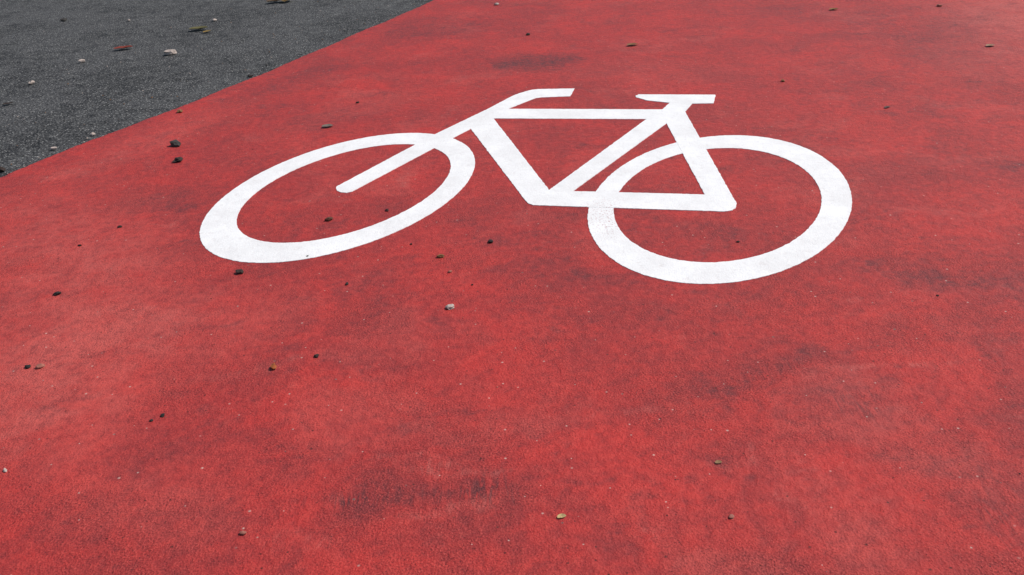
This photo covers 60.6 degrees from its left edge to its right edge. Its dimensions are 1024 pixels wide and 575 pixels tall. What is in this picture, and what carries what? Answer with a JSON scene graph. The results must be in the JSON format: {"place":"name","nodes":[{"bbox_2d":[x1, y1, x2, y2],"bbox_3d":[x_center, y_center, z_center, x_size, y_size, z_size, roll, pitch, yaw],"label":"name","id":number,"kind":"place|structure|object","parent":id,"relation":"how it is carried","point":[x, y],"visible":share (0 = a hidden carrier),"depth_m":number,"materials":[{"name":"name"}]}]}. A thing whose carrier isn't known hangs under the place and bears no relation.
{"place":"outdoors","nodes":[
{"label":"outdoors","id":0,"kind":"place"},
{"bbox_2d":[0,0,432,176],"bbox_3d":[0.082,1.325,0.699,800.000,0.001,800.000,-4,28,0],"label":"asphalt ground","id":1,"kind":"structure","parent":0,"point":[43,43],"depth_m":7.22,"materials":[{"name":"grey asphalt"}]},
{"bbox_2d":[0,0,1023,574],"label":"red cycle path","id":2,"kind":"structure","parent":0,"point":[846,396],"depth_m":2.97,"materials":[{"name":"red asphalt"}]},
{"bbox_2d":[3,0,993,517],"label":"dry leaves","id":3,"kind":"object","parent":2,"relation":"on","point":[331,124],"visible":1,"depth_m":6.51,"materials":[{"name":"brown plant"}]},
{"bbox_2d":[0,0,1020,534],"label":"gravel","id":4,"kind":"structure","parent":2,"relation":"on","point":[178,144],"depth_m":4.71,"materials":[{"name":"grey gravel"}]},
{"bbox_2d":[199,88,851,283],"bbox_3d":[0.151,-0.655,4.429,2.869,0.004,2.580,3,28,12],"label":"bicycle symbol","id":5,"kind":"object","parent":2,"relation":"on","point":[222,235],"visible":1,"depth_m":4.06,"materials":[{"name":"white paint"}]}
]}

